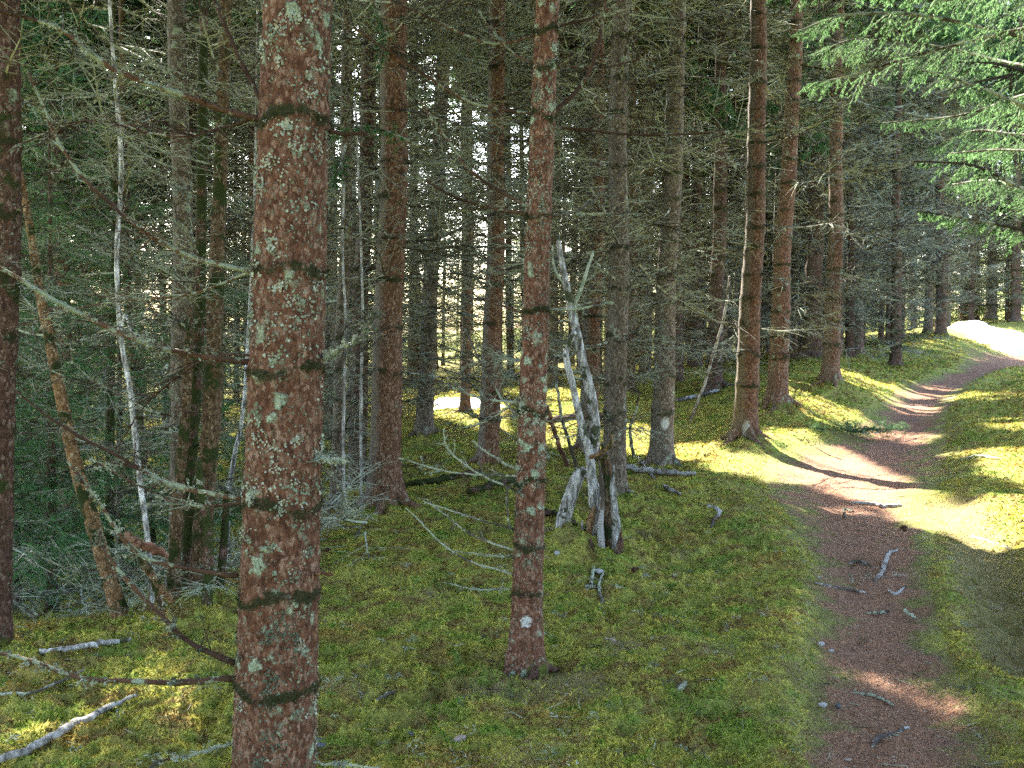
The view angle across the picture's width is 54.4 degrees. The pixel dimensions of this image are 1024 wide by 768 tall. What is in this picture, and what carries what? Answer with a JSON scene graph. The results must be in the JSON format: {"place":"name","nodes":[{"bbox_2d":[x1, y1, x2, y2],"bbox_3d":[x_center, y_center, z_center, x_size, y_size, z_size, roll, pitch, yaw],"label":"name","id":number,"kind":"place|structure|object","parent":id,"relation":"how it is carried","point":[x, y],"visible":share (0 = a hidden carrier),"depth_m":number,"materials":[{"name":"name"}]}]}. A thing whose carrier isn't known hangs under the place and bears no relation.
{"place":"outdoors","nodes":[
{"label":"outdoors","id":0,"kind":"place"},
{"bbox_2d":[0,308,1023,767],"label":"ground","id":1,"kind":"structure","parent":0,"point":[1006,624],"depth_m":5.61,"materials":[{"name":"plant"}]},
{"bbox_2d":[0,0,138,646],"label":"spruce tree","id":2,"kind":"object","parent":1,"relation":"on","point":[12,218],"visible":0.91,"depth_m":4.93,"materials":[{"name":"brown plant"}]},
{"bbox_2d":[13,181,140,608],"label":"young spruce","id":3,"kind":"object","parent":1,"relation":"on","point":[60,580],"visible":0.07,"depth_m":11.57,"materials":[{"name":"green plant"}]},
{"bbox_2d":[39,637,131,653],"bbox_3d":[-2.057,1.285,4.854,0.435,0.058,0.168,-2,4,-36],"label":"fallen branch","id":4,"kind":"object","parent":1,"relation":"on","point":[96,644],"visible":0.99,"depth_m":4.85,"materials":[{"name":"grey wood"}]},
{"bbox_2d":[12,56,167,614],"bbox_3d":[-4.370,-0.883,7.482,3.433,6.370,3.150,0,3,0],"label":"young spruce","id":5,"kind":"object","parent":1,"relation":"on","point":[40,505],"visible":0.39,"depth_m":7.47,"materials":[{"name":"green plant"}]},
{"bbox_2d":[18,0,170,535],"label":"spruce tree","id":6,"kind":"object","parent":1,"relation":"on","point":[80,78],"visible":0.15,"depth_m":14.50,"materials":[{"name":"brown plant"}]},
{"bbox_2d":[21,2,170,500],"bbox_3d":[-8.588,-5.752,17.749,5.083,16.193,4.506,1,3,3],"label":"spruce tree","id":7,"kind":"object","parent":1,"relation":"on","point":[96,183],"visible":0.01,"depth_m":17.94,"materials":[{"name":"brown plant"}]},
{"bbox_2d":[21,0,170,444],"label":"spruce tree","id":8,"kind":"object","parent":1,"relation":"on","point":[101,177],"visible":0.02,"depth_m":19.28,"materials":[{"name":"green plant"}]},
{"bbox_2d":[12,501,181,624],"bbox_3d":[-3.000,1.213,6.402,2.481,1.170,1.927,-2,4,-37],"label":"dead brush","id":9,"kind":"object","parent":1,"relation":"on","point":[66,592],"visible":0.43,"depth_m":6.30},
{"bbox_2d":[16,25,180,618],"bbox_3d":[-2.809,-0.546,5.998,1.881,3.869,1.528,1,3,15],"label":"tree","id":10,"kind":"object","parent":1,"relation":"on","point":[93,525],"visible":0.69,"depth_m":5.80,"materials":[{"name":"brown plant"}]},
{"bbox_2d":[16,0,208,602],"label":"birch tree","id":11,"kind":"object","parent":1,"relation":"on","point":[126,367],"visible":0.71,"depth_m":5.68,"materials":[{"name":"wood"}]},
{"bbox_2d":[18,0,211,537],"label":"spruce tree","id":12,"kind":"object","parent":1,"relation":"on","point":[61,160],"visible":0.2,"depth_m":14.83,"materials":[{"name":"grey plant"}]},
{"bbox_2d":[64,0,169,577],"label":"tree trunk","id":13,"kind":"object","parent":1,"relation":"on","point":[122,20],"visible":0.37,"depth_m":10.43,"materials":[{"name":"grey plant"}]},
{"bbox_2d":[12,82,241,613],"bbox_3d":[-3.888,-0.833,7.802,3.412,6.251,3.104,0,3,0],"label":"young spruce","id":14,"kind":"object","parent":1,"relation":"on","point":[50,464],"visible":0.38,"depth_m":7.97,"materials":[{"name":"green plant"}]},
{"bbox_2d":[13,533,240,616],"bbox_3d":[-1.973,1.129,5.940,1.567,1.159,1.975,2,3,27],"label":"dead brush","id":15,"kind":"object","parent":1,"relation":"on","point":[232,563],"visible":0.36,"depth_m":5.70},
{"bbox_2d":[138,557,174,603],"bbox_3d":[-1.932,1.067,5.412,0.195,0.266,0.052,0,3,0],"label":"fallen branch","id":16,"kind":"object","parent":15,"relation":"on","point":[150,574],"visible":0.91,"depth_m":5.40,"materials":[{"name":"wood"}]},
{"bbox_2d":[13,160,244,596],"bbox_3d":[-4.202,-0.534,10.462,3.272,6.224,3.046,0,3,0],"label":"young spruce","id":17,"kind":"object","parent":1,"relation":"on","point":[163,471],"visible":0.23,"depth_m":10.47,"materials":[{"name":"green plant"}]},
{"bbox_2d":[33,0,262,610],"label":"multi stem tree","id":18,"kind":"object","parent":1,"relation":"on","point":[191,537],"visible":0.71,"depth_m":5.63,"materials":[{"name":"brown plant"}]},
{"bbox_2d":[124,531,168,557],"bbox_3d":[-1.924,0.846,5.250,0.232,0.146,0.058,0,3,0],"label":"fallen branch","id":19,"kind":"object","parent":18,"relation":"on","point":[153,549],"visible":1,"depth_m":5.24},
{"bbox_2d":[56,532,240,595],"bbox_3d":[-2.146,1.153,6.556,1.712,0.567,0.963,0,3,0],"label":"dead brush","id":20,"kind":"object","parent":1,"relation":"on","point":[157,569],"visible":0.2,"depth_m":6.55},
{"bbox_2d":[63,0,262,456],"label":"spruce tree","id":21,"kind":"object","parent":1,"relation":"on","point":[165,186],"visible":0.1,"depth_m":17.50,"materials":[{"name":"grey plant"}]},
{"bbox_2d":[82,0,246,429],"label":"spruce tree","id":22,"kind":"object","parent":1,"relation":"on","point":[194,127],"visible":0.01,"depth_m":19.98,"materials":[{"name":"grey plant"}]},
{"bbox_2d":[80,1,259,429],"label":"spruce tree","id":23,"kind":"object","parent":1,"relation":"on","point":[190,113],"visible":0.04,"depth_m":18.74,"materials":[{"name":"brown plant"}]},
{"bbox_2d":[13,0,346,597],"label":"spruce tree","id":24,"kind":"object","parent":1,"relation":"on","point":[110,418],"visible":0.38,"depth_m":8.31,"materials":[{"name":"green plant"}]},
{"bbox_2d":[21,0,346,587],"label":"spruce tree","id":25,"kind":"object","parent":1,"relation":"on","point":[181,113],"visible":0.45,"depth_m":6.86,"materials":[{"name":"grey plant"}]},
{"bbox_2d":[0,0,384,767],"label":"spruce tree","id":26,"kind":"object","parent":1,"relation":"on","point":[274,680],"visible":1,"depth_m":2.93,"materials":[{"name":"red plant"}]},
{"bbox_2d":[117,0,353,457],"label":"spruce tree","id":27,"kind":"object","parent":1,"relation":"on","point":[250,132],"visible":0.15,"depth_m":16.12,"materials":[{"name":"red plant"}]},
{"bbox_2d":[142,0,353,410],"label":"spruce tree","id":28,"kind":"object","parent":1,"relation":"on","point":[166,59],"visible":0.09,"depth_m":17.39,"materials":[{"name":"brown plant"}]},
{"bbox_2d":[160,200,349,530],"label":"young spruce","id":29,"kind":"object","parent":1,"relation":"on","point":[230,438],"visible":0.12,"depth_m":12.97,"materials":[{"name":"green plant"}]},
{"bbox_2d":[193,0,335,558],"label":"birch tree","id":30,"kind":"object","parent":1,"relation":"on","point":[235,451],"visible":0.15,"depth_m":9.69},
{"bbox_2d":[155,441,425,576],"bbox_3d":[-1.460,1.002,7.783,2.061,1.202,3.246,-3,4,-41],"label":"dead brush","id":31,"kind":"object","parent":1,"relation":"on","point":[328,522],"visible":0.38,"depth_m":7.93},
{"bbox_2d":[230,13,423,440],"bbox_3d":[-3.217,-8.021,16.616,5.415,18.222,5.540,2,4,36],"label":"spruce tree","id":32,"kind":"object","parent":1,"relation":"on","point":[333,312],"visible":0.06,"depth_m":16.86,"materials":[{"name":"grey plant"}]},
{"bbox_2d":[156,0,530,514],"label":"spruce tree","id":33,"kind":"object","parent":1,"relation":"on","point":[336,396],"visible":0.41,"depth_m":9.52,"materials":[{"name":"grey plant"}]},
{"bbox_2d":[341,184,346,499],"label":"birch sapling","id":34,"kind":"object","parent":1,"relation":"on","point":[344,379],"visible":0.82,"depth_m":8.19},
{"bbox_2d":[191,1,508,458],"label":"spruce tree","id":35,"kind":"object","parent":1,"relation":"on","point":[352,265],"visible":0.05,"depth_m":13.97,"materials":[{"name":"grey plant"}]},
{"bbox_2d":[354,92,363,511],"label":"birch sapling","id":36,"kind":"object","parent":1,"relation":"on","point":[361,376],"visible":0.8,"depth_m":8.58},
{"bbox_2d":[208,0,534,488],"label":"spruce tree","id":37,"kind":"object","parent":1,"relation":"on","point":[353,434],"visible":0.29,"depth_m":11.05,"materials":[{"name":"brown plant"}]},
{"bbox_2d":[328,2,418,188],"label":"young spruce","id":38,"kind":"object","parent":1,"relation":"on","point":[382,35],"visible":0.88,"depth_m":7.57,"materials":[{"name":"green plant"}]},
{"bbox_2d":[208,0,588,514],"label":"spruce tree","id":39,"kind":"object","parent":1,"relation":"on","point":[387,371],"visible":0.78,"depth_m":8.65,"materials":[{"name":"orange plant"}]},
{"bbox_2d":[356,48,464,386],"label":"spruce tree","id":40,"kind":"object","parent":1,"relation":"on","point":[410,362],"visible":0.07,"depth_m":29.79,"materials":[{"name":"grey plant"}]},
{"bbox_2d":[404,470,480,487],"bbox_3d":[-0.732,0.993,10.279,0.878,0.186,0.162,-1,3,-14],"label":"fallen log","id":41,"kind":"object","parent":1,"relation":"on","point":[437,480],"visible":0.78,"depth_m":10.21,"materials":[{"name":"wood"}]},
{"bbox_2d":[325,0,584,437],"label":"spruce tree","id":42,"kind":"object","parent":1,"relation":"on","point":[423,425],"visible":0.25,"depth_m":14.02,"materials":[{"name":"grey plant"}]},
{"bbox_2d":[352,0,574,417],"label":"spruce tree","id":43,"kind":"object","parent":1,"relation":"on","point":[468,398],"visible":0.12,"depth_m":16.35,"materials":[{"name":"brown plant"}]},
{"bbox_2d":[434,398,505,409],"bbox_3d":[-0.931,0.463,19.372,1.976,0.548,5.633,0,3,-5],"label":"snow patch","id":44,"kind":"object","parent":1,"relation":"on","point":[451,404],"visible":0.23,"depth_m":18.88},
{"bbox_2d":[440,214,505,364],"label":"edge spruce","id":45,"kind":"object","parent":1,"relation":"on","point":[472,312],"visible":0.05,"depth_m":40.50,"materials":[{"name":"green plant"}]},
{"bbox_2d":[328,0,640,471],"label":"spruce tree","id":46,"kind":"object","parent":1,"relation":"on","point":[492,324],"visible":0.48,"depth_m":10.84,"materials":[{"name":"orange plant"}]},
{"bbox_2d":[466,477,514,494],"bbox_3d":[-0.125,0.983,9.881,0.120,0.098,1.118,2,4,28],"label":"fallen log","id":47,"kind":"object","parent":1,"relation":"on","point":[488,485],"visible":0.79,"depth_m":9.59,"materials":[{"name":"wood"}]},
{"bbox_2d":[453,44,564,378],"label":"spruce tree","id":48,"kind":"object","parent":1,"relation":"on","point":[507,328],"visible":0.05,"depth_m":29.82,"materials":[{"name":"grey plant"}]},
{"bbox_2d":[0,330,1023,767],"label":"moss","id":49,"kind":"object","parent":1,"relation":"on","point":[502,612],"visible":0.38,"depth_m":5.57,"materials":[{"name":"plant"}]},
{"bbox_2d":[0,694,136,762],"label":"fallen birch","id":50,"kind":"object","parent":49,"relation":"on","point":[62,730],"visible":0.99,"depth_m":3.85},
{"bbox_2d":[3,413,1023,767],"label":"twig litter","id":51,"kind":"object","parent":1,"relation":"on","point":[627,669],"visible":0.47,"depth_m":4.57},
{"bbox_2d":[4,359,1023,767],"bbox_3d":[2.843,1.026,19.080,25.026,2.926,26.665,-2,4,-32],"label":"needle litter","id":52,"kind":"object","parent":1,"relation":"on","point":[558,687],"visible":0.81,"depth_m":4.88,"materials":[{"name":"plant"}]},
{"bbox_2d":[5,454,1022,765],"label":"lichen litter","id":53,"kind":"object","parent":1,"relation":"on","point":[973,686],"visible":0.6,"depth_m":4.76,"materials":[{"name":"plant"}]},
{"bbox_2d":[446,1,589,350],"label":"spruce tree","id":54,"kind":"object","parent":1,"relation":"on","point":[506,121],"visible":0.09,"depth_m":26.43,"materials":[{"name":"brown plant"}]},
{"bbox_2d":[332,0,729,680],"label":"spruce tree","id":55,"kind":"object","parent":1,"relation":"on","point":[526,654],"visible":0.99,"depth_m":4.67,"materials":[{"name":"red plant"}]},
{"bbox_2d":[476,0,604,331],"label":"spruce tree","id":56,"kind":"object","parent":1,"relation":"on","point":[509,33],"visible":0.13,"depth_m":24.30,"materials":[{"name":"brown plant"}]},
{"bbox_2d":[374,0,709,422],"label":"spruce tree","id":57,"kind":"object","parent":1,"relation":"on","point":[516,121],"visible":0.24,"depth_m":12.24,"materials":[{"name":"grey plant"}]},
{"bbox_2d":[464,2,668,388],"bbox_3d":[0.937,-12.033,23.254,6.988,24.700,7.056,0,3,-12],"label":"spruce tree","id":58,"kind":"object","parent":1,"relation":"on","point":[551,327],"visible":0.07,"depth_m":23.62,"materials":[{"name":"brown plant"}]},
{"bbox_2d":[552,237,626,554],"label":"dead tree","id":59,"kind":"object","parent":1,"relation":"on","point":[603,523],"visible":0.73,"depth_m":6.92,"materials":[{"name":"wood"}]},
{"bbox_2d":[425,0,757,453],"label":"spruce tree","id":60,"kind":"object","parent":1,"relation":"on","point":[595,318],"visible":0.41,"depth_m":11.95,"materials":[{"name":"grey plant"}]},
{"bbox_2d":[525,0,692,391],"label":"spruce tree","id":61,"kind":"object","parent":1,"relation":"on","point":[610,17],"visible":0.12,"depth_m":20.81,"materials":[{"name":"brown plant"}]},
{"bbox_2d":[522,0,716,394],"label":"spruce tree","id":62,"kind":"object","parent":1,"relation":"on","point":[634,208],"visible":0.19,"depth_m":19.73,"materials":[{"name":"grey plant"}]},
{"bbox_2d":[430,0,814,496],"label":"spruce tree","id":63,"kind":"object","parent":1,"relation":"on","point":[616,368],"visible":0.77,"depth_m":8.85,"materials":[{"name":"grey plant"}]},
{"bbox_2d":[505,0,765,467],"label":"spruce tree","id":64,"kind":"object","parent":1,"relation":"on","point":[662,413],"visible":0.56,"depth_m":11.62,"materials":[{"name":"brown plant"}]},
{"bbox_2d":[571,0,714,376],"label":"spruce tree","id":65,"kind":"object","parent":1,"relation":"on","point":[647,173],"visible":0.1,"depth_m":23.10,"materials":[{"name":"brown plant"}]},
{"bbox_2d":[577,5,711,371],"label":"spruce tree","id":66,"kind":"object","parent":1,"relation":"on","point":[639,108],"visible":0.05,"depth_m":24.43,"materials":[{"name":"brown plant"}]},
{"bbox_2d":[570,0,747,381],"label":"spruce tree","id":67,"kind":"object","parent":1,"relation":"on","point":[680,377],"visible":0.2,"depth_m":22.48,"materials":[{"name":"brown plant"}]},
{"bbox_2d":[626,464,695,475],"bbox_3d":[1.607,0.966,11.200,0.956,0.109,0.214,2,3,26],"label":"fallen branch","id":68,"kind":"object","parent":1,"relation":"on","point":[635,468],"visible":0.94,"depth_m":11.11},
{"bbox_2d":[627,22,744,364],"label":"spruce tree","id":69,"kind":"object","parent":1,"relation":"on","point":[685,176],"visible":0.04,"depth_m":27.56,"materials":[{"name":"brown plant"}]},
{"bbox_2d":[604,2,783,367],"bbox_3d":[4.318,-7.683,23.631,4.603,14.897,4.448,0,3,0],"label":"spruce tree","id":70,"kind":"object","parent":1,"relation":"on","point":[691,363],"visible":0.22,"depth_m":23.73,"materials":[{"name":"brown plant"}]},
{"bbox_2d":[689,276,731,420],"bbox_3d":[3.116,-0.522,15.269,0.777,2.242,0.595,0,3,0],"label":"leaning pole","id":71,"kind":"object","parent":1,"relation":"on","point":[706,375],"visible":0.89,"depth_m":15.32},
{"bbox_2d":[653,30,772,347],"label":"spruce tree","id":72,"kind":"object","parent":1,"relation":"on","point":[712,178],"visible":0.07,"depth_m":28.54,"materials":[{"name":"brown plant"}]},
{"bbox_2d":[634,0,826,391],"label":"spruce tree","id":73,"kind":"object","parent":1,"relation":"on","point":[720,196],"visible":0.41,"depth_m":19.73,"materials":[{"name":"brown plant"}]},
{"bbox_2d":[689,56,776,359],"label":"spruce tree","id":74,"kind":"object","parent":1,"relation":"on","point":[728,332],"visible":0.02,"depth_m":29.60,"materials":[{"name":"brown plant"}]},
{"bbox_2d":[682,2,800,361],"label":"spruce tree","id":75,"kind":"object","parent":1,"relation":"on","point":[737,208],"visible":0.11,"depth_m":26.63,"materials":[{"name":"grey plant"}]},
{"bbox_2d":[607,0,901,448],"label":"spruce tree","id":76,"kind":"object","parent":1,"relation":"on","point":[745,422],"visible":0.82,"depth_m":12.83,"materials":[{"name":"orange plant"}]},
{"bbox_2d":[650,0,870,355],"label":"spruce tree","id":77,"kind":"object","parent":1,"relation":"on","point":[822,147],"visible":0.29,"depth_m":20.15,"materials":[{"name":"brown plant"}]},
{"bbox_2d":[704,0,868,347],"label":"spruce tree","id":78,"kind":"object","parent":1,"relation":"on","point":[777,183],"visible":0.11,"depth_m":23.92,"materials":[{"name":"brown plant"}]},
{"bbox_2d":[727,14,857,358],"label":"spruce tree","id":79,"kind":"object","parent":1,"relation":"on","point":[793,345],"visible":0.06,"depth_m":26.27,"materials":[{"name":"brown plant"}]},
{"bbox_2d":[683,0,926,416],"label":"spruce tree","id":80,"kind":"object","parent":1,"relation":"on","point":[777,396],"visible":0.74,"depth_m":15.39,"materials":[{"name":"red plant"}]},
{"bbox_2d":[744,40,886,354],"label":"spruce tree","id":81,"kind":"object","parent":1,"relation":"on","point":[797,263],"visible":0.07,"depth_m":24.92,"materials":[{"name":"grey plant"}]},
{"bbox_2d":[737,0,928,360],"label":"spruce tree","id":82,"kind":"object","parent":1,"relation":"on","point":[815,265],"visible":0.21,"depth_m":22.69,"materials":[{"name":"brown plant"}]},
{"bbox_2d":[771,0,921,354],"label":"spruce tree","id":83,"kind":"object","parent":1,"relation":"on","point":[882,104],"visible":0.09,"depth_m":25.39,"materials":[{"name":"green plant"}]},
{"bbox_2d":[726,0,971,387],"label":"spruce tree","id":84,"kind":"object","parent":1,"relation":"on","point":[827,375],"visible":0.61,"depth_m":17.23,"materials":[{"name":"brown plant"}]},
{"bbox_2d":[768,0,960,358],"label":"spruce tree","id":85,"kind":"object","parent":1,"relation":"on","point":[849,335],"visible":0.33,"depth_m":22.54,"materials":[{"name":"green plant"}]},
{"bbox_2d":[823,27,935,355],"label":"spruce tree","id":86,"kind":"object","parent":1,"relation":"on","point":[858,343],"visible":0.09,"depth_m":27.09,"materials":[{"name":"green plant"}]},
{"bbox_2d":[845,75,936,344],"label":"spruce tree","id":87,"kind":"object","parent":1,"relation":"on","point":[901,144],"visible":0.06,"depth_m":29.91,"materials":[{"name":"green plant"}]},
{"bbox_2d":[763,0,1023,256],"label":"spruce tree","id":88,"kind":"object","parent":1,"relation":"on","point":[1003,103],"visible":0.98,"depth_m":9.38,"materials":[{"name":"green plant"}]},
{"bbox_2d":[827,20,981,336],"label":"spruce tree","id":89,"kind":"object","parent":1,"relation":"on","point":[968,33],"visible":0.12,"depth_m":29.39,"materials":[{"name":"green plant"}]},
{"bbox_2d":[816,0,1011,366],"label":"spruce tree","id":90,"kind":"object","parent":1,"relation":"on","point":[895,358],"visible":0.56,"depth_m":22.62,"materials":[{"name":"green plant"}]},
{"bbox_2d":[844,3,985,346],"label":"spruce tree","id":91,"kind":"object","parent":1,"relation":"on","point":[957,39],"visible":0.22,"depth_m":28.21,"materials":[{"name":"green plant"}]},
{"bbox_2d":[865,48,974,337],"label":"spruce tree","id":92,"kind":"object","parent":1,"relation":"on","point":[884,309],"visible":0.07,"depth_m":30.64,"materials":[{"name":"green plant"}]},
{"bbox_2d":[875,0,1017,332],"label":"spruce tree","id":93,"kind":"object","parent":1,"relation":"on","point":[954,229],"visible":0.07,"depth_m":30.80,"materials":[{"name":"green plant"}]},
{"bbox_2d":[882,0,1019,336],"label":"spruce tree","id":94,"kind":"object","parent":1,"relation":"on","point":[941,322],"visible":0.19,"depth_m":29.42,"materials":[{"name":"green plant"}]},
{"bbox_2d":[911,33,998,326],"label":"spruce tree","id":95,"kind":"object","parent":1,"relation":"on","point":[950,303],"visible":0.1,"depth_m":38.09,"materials":[{"name":"green plant"}]},
{"bbox_2d":[905,10,1023,327],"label":"edge spruce","id":96,"kind":"object","parent":1,"relation":"on","point":[977,314],"visible":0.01,"depth_m":41.97,"materials":[{"name":"green plant"}]},
{"bbox_2d":[934,85,1008,320],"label":"spruce tree","id":97,"kind":"object","parent":1,"relation":"on","point":[961,316],"visible":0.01,"depth_m":41.68,"materials":[{"name":"green plant"}]},
{"bbox_2d":[929,4,1023,171],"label":"spruce tree","id":98,"kind":"object","parent":1,"relation":"on","point":[1010,75],"visible":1,"depth_m":4.24,"materials":[{"name":"green plant"}]},
{"bbox_2d":[937,0,1023,320],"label":"spruce tree","id":99,"kind":"object","parent":1,"relation":"on","point":[971,307],"visible":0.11,"depth_m":38.56,"materials":[{"name":"green plant"}]},
{"bbox_2d":[948,320,1023,355],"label":"snow patch","id":100,"kind":"object","parent":1,"relation":"on","point":[1009,342],"visible":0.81,"depth_m":31.36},
{"bbox_2d":[951,0,1023,321],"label":"spruce tree","id":101,"kind":"object","parent":1,"relation":"on","point":[991,314],"visible":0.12,"depth_m":39.65,"materials":[{"name":"green plant"}]},
{"bbox_2d":[958,0,1023,322],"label":"spruce tree","id":102,"kind":"object","parent":1,"relation":"on","point":[1015,295],"visible":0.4,"depth_m":37.67,"materials":[{"name":"green plant"}]},
{"bbox_2d":[965,87,1023,319],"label":"spruce tree","id":103,"kind":"object","parent":1,"relation":"on","point":[1007,306],"visible":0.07,"depth_m":40.97,"materials":[{"name":"green plant"}]},
{"bbox_2d":[71,29,1023,332],"label":"sky","id":104,"kind":"structure","parent":0,"point":[353,29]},
{"bbox_2d":[771,349,1023,767],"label":"path","id":105,"kind":"structure","parent":0,"point":[920,506],"depth_m":6.68,"materials":[{"name":"soil"}]},
{"bbox_2d":[809,416,909,440],"bbox_3d":[4.995,0.664,14.252,1.423,0.441,1.473,1,3,18],"label":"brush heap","id":106,"kind":"object","parent":105,"relation":"on","point":[860,430],"visible":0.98,"depth_m":14.28,"materials":[{"name":"grey wood"}]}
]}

